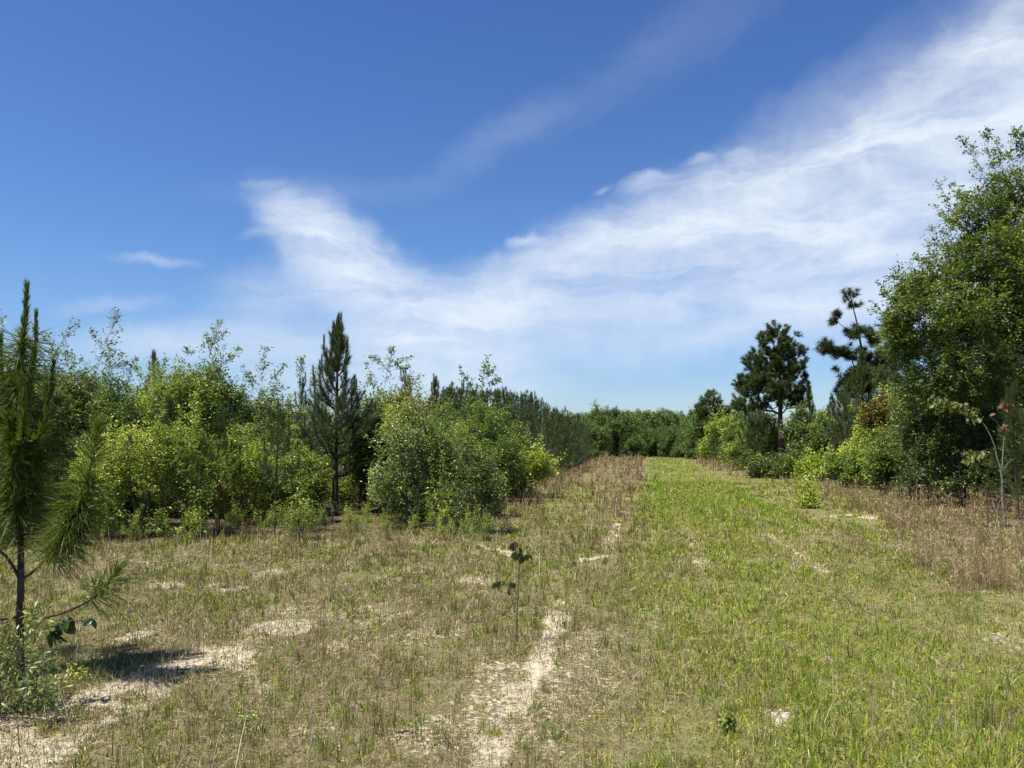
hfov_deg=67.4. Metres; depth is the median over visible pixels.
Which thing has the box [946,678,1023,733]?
grass clump
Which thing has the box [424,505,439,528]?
weed
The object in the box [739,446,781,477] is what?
shrub
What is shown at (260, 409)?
oak sapling
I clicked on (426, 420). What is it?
oak sapling
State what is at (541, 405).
mature pine
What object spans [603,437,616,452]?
pine
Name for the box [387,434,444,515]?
oak sapling
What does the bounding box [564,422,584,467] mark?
planted pine
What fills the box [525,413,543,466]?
planted pine
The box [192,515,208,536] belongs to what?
weed
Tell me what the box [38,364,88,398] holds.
oak sapling
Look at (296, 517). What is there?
weed
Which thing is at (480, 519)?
weed
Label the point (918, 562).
grass clump
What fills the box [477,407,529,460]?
oak sapling
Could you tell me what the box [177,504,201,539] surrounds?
weed
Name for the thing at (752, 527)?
grass
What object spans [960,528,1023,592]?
grass clump
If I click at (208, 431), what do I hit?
oak sapling
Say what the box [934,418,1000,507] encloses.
shade shrub
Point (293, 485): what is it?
oak sapling
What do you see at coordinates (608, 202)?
sky
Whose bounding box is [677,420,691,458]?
tree
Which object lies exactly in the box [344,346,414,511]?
oak sapling
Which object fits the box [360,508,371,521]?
weed
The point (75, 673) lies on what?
grass weed
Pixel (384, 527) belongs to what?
weed
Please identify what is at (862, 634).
grass clump
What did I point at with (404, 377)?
young pine
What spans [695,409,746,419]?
tree
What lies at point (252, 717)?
grass weed
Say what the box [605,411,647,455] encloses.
tree
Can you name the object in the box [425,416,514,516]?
oak sapling
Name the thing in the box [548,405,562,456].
mature pine
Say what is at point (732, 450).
shrub
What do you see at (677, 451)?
tree
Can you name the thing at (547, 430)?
planted pine
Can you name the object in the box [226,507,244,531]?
weed
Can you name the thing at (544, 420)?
planted pine
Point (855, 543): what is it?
grass clump
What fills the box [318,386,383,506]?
oak sapling
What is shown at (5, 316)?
oak sapling
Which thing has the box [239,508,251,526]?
weed
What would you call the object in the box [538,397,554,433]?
mature pine
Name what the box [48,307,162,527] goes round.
oak sapling
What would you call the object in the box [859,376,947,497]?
shade shrub
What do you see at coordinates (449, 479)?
oak sapling
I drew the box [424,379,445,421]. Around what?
planted pine
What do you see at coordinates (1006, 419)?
shade shrub
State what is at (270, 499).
oak sapling
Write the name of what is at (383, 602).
dry stalk
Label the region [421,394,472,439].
oak sapling
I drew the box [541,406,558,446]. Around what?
mature pine
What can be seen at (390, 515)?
weed
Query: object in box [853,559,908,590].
grass clump
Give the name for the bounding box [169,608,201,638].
grass clump
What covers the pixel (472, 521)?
weed
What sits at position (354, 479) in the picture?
oak sapling
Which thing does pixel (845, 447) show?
round tree
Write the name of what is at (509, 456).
oak sapling
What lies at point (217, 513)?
weed
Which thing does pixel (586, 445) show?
planted pine
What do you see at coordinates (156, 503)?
oak sapling
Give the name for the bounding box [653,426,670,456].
tree
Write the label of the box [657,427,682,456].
tree
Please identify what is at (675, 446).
tree
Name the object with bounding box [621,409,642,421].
tree
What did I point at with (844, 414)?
oak sapling
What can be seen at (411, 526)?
weed
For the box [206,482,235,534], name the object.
young pine
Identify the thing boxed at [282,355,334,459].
oak sapling
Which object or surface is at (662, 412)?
skyline tree
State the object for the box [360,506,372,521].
weed
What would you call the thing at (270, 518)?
weed
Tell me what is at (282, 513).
weed
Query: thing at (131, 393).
oak sapling
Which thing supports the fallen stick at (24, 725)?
on the ground at (472, 701)
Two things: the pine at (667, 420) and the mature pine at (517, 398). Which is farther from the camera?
the pine at (667, 420)
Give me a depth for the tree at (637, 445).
97.77 m
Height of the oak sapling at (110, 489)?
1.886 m
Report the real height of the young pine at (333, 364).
5.015 m
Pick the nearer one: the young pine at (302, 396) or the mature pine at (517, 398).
the young pine at (302, 396)
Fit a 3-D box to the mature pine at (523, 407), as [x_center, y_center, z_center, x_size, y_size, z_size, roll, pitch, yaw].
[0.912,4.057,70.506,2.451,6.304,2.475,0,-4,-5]
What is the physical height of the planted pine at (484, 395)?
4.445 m
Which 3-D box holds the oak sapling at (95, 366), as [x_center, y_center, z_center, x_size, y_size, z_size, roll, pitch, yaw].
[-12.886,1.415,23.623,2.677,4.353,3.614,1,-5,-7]
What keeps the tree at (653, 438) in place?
on the ground at (472, 701)
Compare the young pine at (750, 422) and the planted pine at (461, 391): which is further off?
the young pine at (750, 422)
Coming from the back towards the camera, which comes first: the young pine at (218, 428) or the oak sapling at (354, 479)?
the oak sapling at (354, 479)
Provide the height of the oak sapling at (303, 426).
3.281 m
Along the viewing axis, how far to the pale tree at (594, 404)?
135.01 m
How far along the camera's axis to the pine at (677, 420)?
121.05 m
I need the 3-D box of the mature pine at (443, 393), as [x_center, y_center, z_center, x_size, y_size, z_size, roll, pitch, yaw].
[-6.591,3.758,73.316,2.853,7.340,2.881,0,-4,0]
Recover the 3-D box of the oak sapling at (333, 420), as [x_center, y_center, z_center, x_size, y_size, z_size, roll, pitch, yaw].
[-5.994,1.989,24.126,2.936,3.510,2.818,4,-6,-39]
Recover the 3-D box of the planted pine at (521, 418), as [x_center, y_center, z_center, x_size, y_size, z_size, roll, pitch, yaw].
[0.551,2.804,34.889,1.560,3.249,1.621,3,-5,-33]
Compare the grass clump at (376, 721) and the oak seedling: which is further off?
the oak seedling
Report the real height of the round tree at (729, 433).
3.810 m
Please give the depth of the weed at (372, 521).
15.58 m
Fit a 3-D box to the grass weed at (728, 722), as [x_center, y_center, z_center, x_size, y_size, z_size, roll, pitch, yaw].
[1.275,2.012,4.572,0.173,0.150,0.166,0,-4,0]
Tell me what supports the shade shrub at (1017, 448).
on the ground at (472, 701)
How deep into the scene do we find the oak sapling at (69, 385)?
16.08 m
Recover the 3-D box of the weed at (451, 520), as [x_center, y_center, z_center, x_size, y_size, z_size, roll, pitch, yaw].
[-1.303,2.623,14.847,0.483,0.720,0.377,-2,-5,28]
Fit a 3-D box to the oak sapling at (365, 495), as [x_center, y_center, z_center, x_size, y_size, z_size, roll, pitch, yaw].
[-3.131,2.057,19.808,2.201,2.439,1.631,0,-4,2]
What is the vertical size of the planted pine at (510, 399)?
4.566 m
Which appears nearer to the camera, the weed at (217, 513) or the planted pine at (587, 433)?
the weed at (217, 513)
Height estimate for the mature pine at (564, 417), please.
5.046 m
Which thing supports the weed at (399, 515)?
on the ground at (472, 701)
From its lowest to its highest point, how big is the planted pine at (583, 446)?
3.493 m
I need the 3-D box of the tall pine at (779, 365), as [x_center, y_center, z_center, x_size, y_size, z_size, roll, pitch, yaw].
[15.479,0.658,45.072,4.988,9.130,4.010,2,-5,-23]
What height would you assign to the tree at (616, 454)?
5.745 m
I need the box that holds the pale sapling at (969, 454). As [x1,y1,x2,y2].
[926,393,1018,525]
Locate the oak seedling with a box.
[29,617,96,694]
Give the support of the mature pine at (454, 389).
on the ground at (472, 701)
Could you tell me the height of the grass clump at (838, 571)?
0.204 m
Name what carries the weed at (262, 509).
on the ground at (472, 701)
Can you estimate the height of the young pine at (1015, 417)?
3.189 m
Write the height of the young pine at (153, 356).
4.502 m
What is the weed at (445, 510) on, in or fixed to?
on the ground at (472, 701)
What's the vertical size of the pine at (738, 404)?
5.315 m
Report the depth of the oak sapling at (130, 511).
18.36 m
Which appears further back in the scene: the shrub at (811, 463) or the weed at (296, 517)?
the shrub at (811, 463)
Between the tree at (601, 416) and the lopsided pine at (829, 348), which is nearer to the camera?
the lopsided pine at (829, 348)
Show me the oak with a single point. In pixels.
(984, 321)
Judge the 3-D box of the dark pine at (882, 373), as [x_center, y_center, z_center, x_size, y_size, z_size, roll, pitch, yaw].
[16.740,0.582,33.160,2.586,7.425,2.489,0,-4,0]
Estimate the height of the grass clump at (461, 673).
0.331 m
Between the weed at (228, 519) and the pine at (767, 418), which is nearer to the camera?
the weed at (228, 519)
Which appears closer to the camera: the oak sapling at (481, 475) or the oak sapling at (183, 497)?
the oak sapling at (481, 475)
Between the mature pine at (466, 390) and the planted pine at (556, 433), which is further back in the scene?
the mature pine at (466, 390)
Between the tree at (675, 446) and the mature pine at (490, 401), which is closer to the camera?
the mature pine at (490, 401)
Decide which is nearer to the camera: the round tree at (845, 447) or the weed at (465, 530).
the weed at (465, 530)
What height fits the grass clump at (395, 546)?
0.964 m
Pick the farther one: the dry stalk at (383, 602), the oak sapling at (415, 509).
the oak sapling at (415, 509)
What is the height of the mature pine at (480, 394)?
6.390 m
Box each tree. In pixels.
[552,410,596,435]
[574,405,624,451]
[575,420,612,455]
[575,423,610,456]
[588,400,601,415]
[596,421,618,455]
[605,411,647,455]
[619,434,647,456]
[620,419,650,455]
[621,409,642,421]
[627,407,665,428]
[636,427,663,456]
[647,408,670,418]
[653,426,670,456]
[656,407,681,416]
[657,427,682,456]
[658,423,682,455]
[660,410,684,425]
[665,413,684,426]
[668,425,689,457]
[669,431,684,457]
[674,407,711,424]
[675,409,704,428]
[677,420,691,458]
[681,419,707,458]
[693,437,713,458]
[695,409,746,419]
[696,407,742,461]
[712,411,743,421]
[717,416,748,463]
[800,409,849,477]
[826,413,878,485]
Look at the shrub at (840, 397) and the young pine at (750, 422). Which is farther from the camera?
the young pine at (750, 422)
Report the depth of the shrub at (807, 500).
20.27 m
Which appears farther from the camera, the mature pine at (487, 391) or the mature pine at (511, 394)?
the mature pine at (487, 391)
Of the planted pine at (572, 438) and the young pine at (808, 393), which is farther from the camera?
the planted pine at (572, 438)
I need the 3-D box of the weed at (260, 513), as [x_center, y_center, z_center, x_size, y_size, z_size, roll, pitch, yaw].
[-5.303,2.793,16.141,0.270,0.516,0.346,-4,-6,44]
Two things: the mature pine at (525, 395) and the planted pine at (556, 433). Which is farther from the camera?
the mature pine at (525, 395)
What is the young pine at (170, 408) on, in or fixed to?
on the ground at (472, 701)
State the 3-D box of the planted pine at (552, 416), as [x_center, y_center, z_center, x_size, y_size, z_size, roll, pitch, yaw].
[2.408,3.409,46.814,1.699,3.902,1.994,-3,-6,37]
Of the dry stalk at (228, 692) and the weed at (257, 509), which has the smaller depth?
the dry stalk at (228, 692)
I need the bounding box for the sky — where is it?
[0,0,1023,444]
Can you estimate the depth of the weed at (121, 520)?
15.17 m
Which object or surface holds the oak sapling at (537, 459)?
on the ground at (472, 701)
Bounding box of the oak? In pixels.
[866,125,1023,504]
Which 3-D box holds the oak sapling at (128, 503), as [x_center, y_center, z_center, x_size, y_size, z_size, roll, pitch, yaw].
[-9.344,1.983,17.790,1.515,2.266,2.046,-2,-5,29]
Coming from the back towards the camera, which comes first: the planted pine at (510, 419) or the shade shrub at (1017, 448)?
the planted pine at (510, 419)
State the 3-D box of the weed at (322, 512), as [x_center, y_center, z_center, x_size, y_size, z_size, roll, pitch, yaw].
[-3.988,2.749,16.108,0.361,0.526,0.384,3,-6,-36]
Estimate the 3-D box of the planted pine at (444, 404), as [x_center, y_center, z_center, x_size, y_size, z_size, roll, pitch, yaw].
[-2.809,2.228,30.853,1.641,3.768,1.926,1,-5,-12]
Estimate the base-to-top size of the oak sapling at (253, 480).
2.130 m
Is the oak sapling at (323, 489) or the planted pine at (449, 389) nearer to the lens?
the oak sapling at (323, 489)
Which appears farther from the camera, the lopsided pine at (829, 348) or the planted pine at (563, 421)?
the planted pine at (563, 421)
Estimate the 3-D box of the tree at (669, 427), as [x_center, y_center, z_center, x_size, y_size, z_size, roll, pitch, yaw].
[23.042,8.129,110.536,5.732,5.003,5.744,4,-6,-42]
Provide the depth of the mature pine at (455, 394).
63.45 m
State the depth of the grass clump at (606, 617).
7.27 m
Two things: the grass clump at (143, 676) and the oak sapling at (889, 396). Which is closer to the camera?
the grass clump at (143, 676)
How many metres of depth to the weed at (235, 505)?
16.06 m
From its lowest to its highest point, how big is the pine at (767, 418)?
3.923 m
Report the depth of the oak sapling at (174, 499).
18.98 m
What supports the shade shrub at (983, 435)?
on the ground at (472, 701)
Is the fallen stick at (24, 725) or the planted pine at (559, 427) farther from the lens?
the planted pine at (559, 427)
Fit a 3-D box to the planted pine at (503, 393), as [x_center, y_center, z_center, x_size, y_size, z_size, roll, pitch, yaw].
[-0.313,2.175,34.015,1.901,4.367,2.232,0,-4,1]
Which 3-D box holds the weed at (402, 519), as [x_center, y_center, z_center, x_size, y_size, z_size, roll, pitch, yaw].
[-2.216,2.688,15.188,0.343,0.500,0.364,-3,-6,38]
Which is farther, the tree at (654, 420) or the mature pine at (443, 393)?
the tree at (654, 420)
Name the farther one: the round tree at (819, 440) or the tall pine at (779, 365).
the tall pine at (779, 365)
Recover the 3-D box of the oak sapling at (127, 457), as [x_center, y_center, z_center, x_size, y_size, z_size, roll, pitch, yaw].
[-6.951,1.600,14.242,2.269,2.500,2.111,3,-6,-36]
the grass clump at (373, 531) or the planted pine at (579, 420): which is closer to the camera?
the grass clump at (373, 531)
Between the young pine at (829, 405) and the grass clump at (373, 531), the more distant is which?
the young pine at (829, 405)
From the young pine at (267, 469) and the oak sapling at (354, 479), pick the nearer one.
the young pine at (267, 469)
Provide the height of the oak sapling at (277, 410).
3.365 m
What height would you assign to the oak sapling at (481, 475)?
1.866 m
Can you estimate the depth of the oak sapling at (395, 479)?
15.53 m
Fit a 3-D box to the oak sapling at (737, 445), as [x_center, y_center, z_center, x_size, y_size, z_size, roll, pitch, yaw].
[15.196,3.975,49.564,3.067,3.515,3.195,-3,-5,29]
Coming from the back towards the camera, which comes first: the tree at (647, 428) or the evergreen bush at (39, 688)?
the tree at (647, 428)
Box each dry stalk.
[205,677,258,719]
[258,616,302,636]
[379,557,389,640]
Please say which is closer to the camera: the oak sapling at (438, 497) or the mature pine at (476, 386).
the oak sapling at (438, 497)
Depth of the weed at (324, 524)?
15.25 m
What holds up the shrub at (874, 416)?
on the ground at (472, 701)
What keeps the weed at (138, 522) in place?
on the ground at (472, 701)
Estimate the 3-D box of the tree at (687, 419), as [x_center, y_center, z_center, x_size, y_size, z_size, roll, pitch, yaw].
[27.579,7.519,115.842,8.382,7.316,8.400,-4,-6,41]
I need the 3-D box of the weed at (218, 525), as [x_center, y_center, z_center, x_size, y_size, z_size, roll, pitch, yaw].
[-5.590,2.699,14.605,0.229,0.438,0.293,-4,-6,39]
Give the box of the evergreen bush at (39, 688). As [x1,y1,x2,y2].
[0,597,77,719]
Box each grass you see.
[0,455,1023,767]
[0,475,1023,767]
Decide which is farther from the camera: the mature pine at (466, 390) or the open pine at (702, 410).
the open pine at (702, 410)
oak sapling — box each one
[0,309,41,495]
[21,432,118,518]
[24,315,121,525]
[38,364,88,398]
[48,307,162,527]
[55,441,134,536]
[60,437,142,516]
[70,404,202,535]
[74,360,117,407]
[90,375,168,434]
[114,425,175,515]
[121,353,189,452]
[127,418,208,514]
[129,444,193,517]
[137,371,234,536]
[143,317,254,475]
[163,441,232,514]
[174,419,251,517]
[175,365,206,432]
[198,416,292,517]
[207,374,266,440]
[215,424,289,523]
[229,346,299,456]
[230,412,329,508]
[253,388,297,443]
[262,433,331,515]
[267,439,334,522]
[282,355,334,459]
[284,399,332,498]
[307,400,355,499]
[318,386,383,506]
[332,385,395,469]
[338,442,374,509]
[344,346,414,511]
[353,438,400,510]
[360,384,445,527]
[367,448,440,520]
[373,371,452,518]
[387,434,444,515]
[406,409,480,528]
[415,399,435,439]
[417,432,471,515]
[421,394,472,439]
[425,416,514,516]
[444,436,510,532]
[448,354,517,445]
[452,391,532,493]
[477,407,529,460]
[501,414,568,496]
[722,421,755,470]
[745,412,788,459]
[829,399,861,430]
[857,384,925,477]
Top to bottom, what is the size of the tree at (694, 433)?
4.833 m
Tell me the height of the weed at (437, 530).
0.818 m
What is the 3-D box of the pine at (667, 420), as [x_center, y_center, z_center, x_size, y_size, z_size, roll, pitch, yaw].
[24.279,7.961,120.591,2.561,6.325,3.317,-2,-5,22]
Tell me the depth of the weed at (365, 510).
16.77 m
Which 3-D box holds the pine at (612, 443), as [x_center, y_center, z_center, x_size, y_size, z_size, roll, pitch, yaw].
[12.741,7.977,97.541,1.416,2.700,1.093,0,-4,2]
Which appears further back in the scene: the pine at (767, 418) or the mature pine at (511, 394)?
the mature pine at (511, 394)
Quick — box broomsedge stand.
[26,452,1023,594]
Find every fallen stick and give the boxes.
[22,721,50,728]
[397,729,416,733]
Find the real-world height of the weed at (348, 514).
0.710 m
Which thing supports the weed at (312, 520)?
on the ground at (472, 701)
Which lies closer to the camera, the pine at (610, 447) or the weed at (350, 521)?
the weed at (350, 521)
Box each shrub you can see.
[723,427,751,469]
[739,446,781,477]
[761,444,815,478]
[779,400,826,457]
[785,473,822,508]
[790,440,828,481]
[818,446,865,487]
[821,387,864,483]
[845,381,906,479]
[855,431,920,498]
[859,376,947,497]
[890,400,969,505]
[905,388,992,496]
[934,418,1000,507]
[964,408,1023,509]
[965,384,1023,473]
[990,398,1023,511]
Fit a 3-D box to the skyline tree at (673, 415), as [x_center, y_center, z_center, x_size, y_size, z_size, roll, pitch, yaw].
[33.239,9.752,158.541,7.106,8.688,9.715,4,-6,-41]
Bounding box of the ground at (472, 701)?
[0,445,1023,767]
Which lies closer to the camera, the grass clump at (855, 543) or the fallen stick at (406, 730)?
the fallen stick at (406, 730)
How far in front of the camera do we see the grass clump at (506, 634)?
6.73 m
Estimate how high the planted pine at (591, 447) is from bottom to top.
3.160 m
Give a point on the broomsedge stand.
(575, 471)
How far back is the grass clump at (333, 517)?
14.56 m
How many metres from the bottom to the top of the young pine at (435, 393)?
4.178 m
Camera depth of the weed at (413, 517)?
14.56 m
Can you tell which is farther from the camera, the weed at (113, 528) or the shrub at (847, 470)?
the shrub at (847, 470)
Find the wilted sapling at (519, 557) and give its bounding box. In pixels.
[492,542,532,640]
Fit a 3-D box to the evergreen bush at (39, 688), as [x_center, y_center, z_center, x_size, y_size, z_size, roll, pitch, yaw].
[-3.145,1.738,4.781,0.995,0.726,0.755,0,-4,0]
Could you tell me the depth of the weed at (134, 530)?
13.49 m
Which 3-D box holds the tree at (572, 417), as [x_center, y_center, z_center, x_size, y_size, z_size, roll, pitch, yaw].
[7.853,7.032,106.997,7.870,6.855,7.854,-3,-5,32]
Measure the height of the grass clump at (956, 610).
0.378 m
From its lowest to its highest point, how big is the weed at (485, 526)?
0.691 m
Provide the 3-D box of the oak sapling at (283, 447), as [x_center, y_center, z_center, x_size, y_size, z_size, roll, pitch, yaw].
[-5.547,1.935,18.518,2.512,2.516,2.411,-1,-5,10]
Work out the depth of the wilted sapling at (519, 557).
6.64 m
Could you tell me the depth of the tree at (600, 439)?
96.29 m
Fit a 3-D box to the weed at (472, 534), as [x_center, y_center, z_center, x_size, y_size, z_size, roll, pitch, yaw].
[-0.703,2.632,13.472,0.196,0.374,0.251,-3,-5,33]
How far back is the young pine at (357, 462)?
19.21 m
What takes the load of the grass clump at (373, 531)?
on the ground at (472, 701)
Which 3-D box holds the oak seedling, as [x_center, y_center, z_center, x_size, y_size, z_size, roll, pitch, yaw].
[-2.916,1.772,4.978,0.411,0.516,0.134,0,-4,0]
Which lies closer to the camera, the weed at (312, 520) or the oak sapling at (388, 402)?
the weed at (312, 520)
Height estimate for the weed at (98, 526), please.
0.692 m
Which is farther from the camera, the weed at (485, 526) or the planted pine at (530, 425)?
the planted pine at (530, 425)
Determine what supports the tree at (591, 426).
on the ground at (472, 701)
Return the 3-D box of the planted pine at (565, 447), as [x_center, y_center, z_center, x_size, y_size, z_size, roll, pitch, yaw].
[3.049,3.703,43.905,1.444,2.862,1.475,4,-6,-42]
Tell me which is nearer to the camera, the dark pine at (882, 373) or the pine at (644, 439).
the dark pine at (882, 373)
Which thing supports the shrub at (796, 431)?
on the ground at (472, 701)
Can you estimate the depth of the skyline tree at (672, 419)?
155.01 m
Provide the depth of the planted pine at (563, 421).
49.93 m
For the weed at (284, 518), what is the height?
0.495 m
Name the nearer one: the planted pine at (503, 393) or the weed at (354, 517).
the weed at (354, 517)
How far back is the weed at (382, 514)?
15.70 m
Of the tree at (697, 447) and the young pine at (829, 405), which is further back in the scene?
the tree at (697, 447)
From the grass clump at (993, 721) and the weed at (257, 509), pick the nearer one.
the grass clump at (993, 721)
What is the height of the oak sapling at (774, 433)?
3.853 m
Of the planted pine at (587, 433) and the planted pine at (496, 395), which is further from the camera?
the planted pine at (587, 433)
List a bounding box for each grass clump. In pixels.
[124,650,158,700]
[154,562,188,584]
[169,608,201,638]
[322,500,347,535]
[339,670,406,744]
[344,495,387,546]
[364,512,412,558]
[439,639,491,685]
[479,620,530,642]
[595,600,630,628]
[821,564,855,575]
[834,514,884,551]
[845,627,881,639]
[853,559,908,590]
[896,525,959,570]
[927,594,991,627]
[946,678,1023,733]
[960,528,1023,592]
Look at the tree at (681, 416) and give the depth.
123.15 m
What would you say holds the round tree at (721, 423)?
on the ground at (472, 701)
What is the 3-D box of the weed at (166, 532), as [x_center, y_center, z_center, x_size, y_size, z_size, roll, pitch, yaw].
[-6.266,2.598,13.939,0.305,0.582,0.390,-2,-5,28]
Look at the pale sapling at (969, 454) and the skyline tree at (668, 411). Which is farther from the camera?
the skyline tree at (668, 411)
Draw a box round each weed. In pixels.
[55,661,91,683]
[90,508,114,538]
[100,511,120,539]
[112,513,127,527]
[121,505,150,540]
[124,501,151,536]
[127,518,142,540]
[155,511,174,537]
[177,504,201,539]
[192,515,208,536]
[207,510,229,531]
[213,515,225,532]
[222,506,235,527]
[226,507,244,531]
[231,500,250,525]
[238,703,267,736]
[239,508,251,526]
[244,504,266,531]
[250,500,265,520]
[252,500,267,519]
[253,506,267,524]
[262,504,280,533]
[272,499,293,527]
[274,487,321,539]
[274,493,291,519]
[278,506,290,526]
[302,504,319,528]
[304,507,316,531]
[317,503,329,525]
[318,516,328,529]
[322,496,340,521]
[335,503,358,531]
[339,505,352,530]
[351,509,363,530]
[359,498,371,520]
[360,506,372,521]
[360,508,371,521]
[368,514,375,526]
[376,514,392,538]
[378,507,389,524]
[378,508,391,527]
[381,508,394,526]
[390,504,405,526]
[390,508,407,530]
[404,507,421,534]
[405,518,418,537]
[421,500,443,539]
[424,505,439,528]
[434,502,453,531]
[436,499,458,533]
[449,505,468,532]
[458,518,473,537]
[459,503,477,534]
[466,510,478,532]
[466,524,474,540]
[470,506,496,540]
[471,506,489,532]
[712,711,741,733]
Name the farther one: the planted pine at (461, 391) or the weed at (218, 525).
the planted pine at (461, 391)
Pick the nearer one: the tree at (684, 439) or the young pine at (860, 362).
the young pine at (860, 362)
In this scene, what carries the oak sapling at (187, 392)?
on the ground at (472, 701)
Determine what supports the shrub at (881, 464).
on the ground at (472, 701)
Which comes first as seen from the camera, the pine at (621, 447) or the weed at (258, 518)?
the weed at (258, 518)
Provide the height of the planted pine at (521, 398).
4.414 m
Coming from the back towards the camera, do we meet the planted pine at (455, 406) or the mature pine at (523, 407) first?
the mature pine at (523, 407)
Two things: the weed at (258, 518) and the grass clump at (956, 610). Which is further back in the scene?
the weed at (258, 518)
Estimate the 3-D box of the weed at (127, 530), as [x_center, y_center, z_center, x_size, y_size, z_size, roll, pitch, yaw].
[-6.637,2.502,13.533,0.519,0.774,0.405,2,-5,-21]
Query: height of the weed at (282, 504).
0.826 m
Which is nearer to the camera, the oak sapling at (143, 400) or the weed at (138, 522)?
the weed at (138, 522)
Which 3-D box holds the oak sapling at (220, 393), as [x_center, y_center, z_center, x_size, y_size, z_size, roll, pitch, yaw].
[-7.540,0.756,18.560,2.521,4.805,2.226,2,-5,-22]
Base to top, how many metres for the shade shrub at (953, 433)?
4.390 m
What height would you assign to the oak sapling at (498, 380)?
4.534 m
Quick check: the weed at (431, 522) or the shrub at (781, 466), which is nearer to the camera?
the weed at (431, 522)
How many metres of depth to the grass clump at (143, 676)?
5.13 m
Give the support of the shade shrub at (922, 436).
on the ground at (472, 701)
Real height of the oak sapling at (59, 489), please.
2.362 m
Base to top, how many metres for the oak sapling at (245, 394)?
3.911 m
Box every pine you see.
[0,279,142,673]
[134,349,161,399]
[147,394,183,530]
[189,406,245,525]
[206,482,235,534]
[253,397,305,532]
[290,371,314,451]
[294,311,384,514]
[343,419,371,510]
[398,369,420,431]
[423,373,447,434]
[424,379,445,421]
[432,387,448,426]
[439,394,449,421]
[442,382,458,417]
[442,383,462,417]
[446,382,471,427]
[446,386,467,415]
[448,396,460,419]
[462,386,477,422]
[464,387,477,431]
[466,385,480,420]
[472,392,490,422]
[479,387,490,422]
[483,388,494,409]
[489,387,502,415]
[490,388,502,418]
[495,384,517,430]
[499,386,520,423]
[503,391,523,423]
[506,409,523,451]
[508,394,515,425]
[514,391,536,449]
[516,395,532,423]
[517,411,532,465]
[519,389,533,438]
[519,390,551,474]
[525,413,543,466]
[527,397,553,457]
[530,397,542,442]
[534,405,562,463]
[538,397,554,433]
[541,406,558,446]
[541,414,559,469]
[543,409,563,463]
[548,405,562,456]
[548,422,570,470]
[550,410,572,466]
[554,406,571,446]
[554,416,572,468]
[558,425,576,468]
[560,415,582,469]
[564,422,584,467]
[567,412,590,469]
[572,419,585,466]
[575,422,593,463]
[584,426,594,463]
[585,427,599,462]
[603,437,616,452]
[607,436,617,454]
[617,436,625,456]
[643,430,651,455]
[665,415,670,428]
[674,415,680,428]
[688,388,731,433]
[707,424,722,464]
[729,392,760,428]
[730,318,812,456]
[734,409,775,464]
[747,410,786,465]
[801,380,817,421]
[812,285,897,401]
[825,392,838,422]
[840,345,883,444]
[870,321,924,471]
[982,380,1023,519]
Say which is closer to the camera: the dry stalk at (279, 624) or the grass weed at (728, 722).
the grass weed at (728, 722)
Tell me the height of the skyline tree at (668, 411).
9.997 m
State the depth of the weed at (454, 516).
14.62 m
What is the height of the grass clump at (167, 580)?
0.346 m
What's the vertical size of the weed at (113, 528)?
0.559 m
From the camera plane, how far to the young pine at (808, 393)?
43.95 m
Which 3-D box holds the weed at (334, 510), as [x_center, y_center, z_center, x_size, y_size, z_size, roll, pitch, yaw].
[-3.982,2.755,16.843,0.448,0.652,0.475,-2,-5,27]
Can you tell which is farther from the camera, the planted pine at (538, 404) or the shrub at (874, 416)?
the planted pine at (538, 404)
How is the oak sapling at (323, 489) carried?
on the ground at (472, 701)
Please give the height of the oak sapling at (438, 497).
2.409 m
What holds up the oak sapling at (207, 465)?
on the ground at (472, 701)
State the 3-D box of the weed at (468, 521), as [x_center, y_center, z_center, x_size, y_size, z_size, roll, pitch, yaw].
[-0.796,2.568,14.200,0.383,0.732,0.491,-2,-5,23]
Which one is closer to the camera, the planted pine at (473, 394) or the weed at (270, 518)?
the weed at (270, 518)
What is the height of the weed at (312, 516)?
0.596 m
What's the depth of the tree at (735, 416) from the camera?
93.57 m
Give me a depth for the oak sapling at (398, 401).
17.16 m
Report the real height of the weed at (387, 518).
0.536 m
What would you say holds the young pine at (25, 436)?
on the ground at (472, 701)
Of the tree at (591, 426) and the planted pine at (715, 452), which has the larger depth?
the tree at (591, 426)

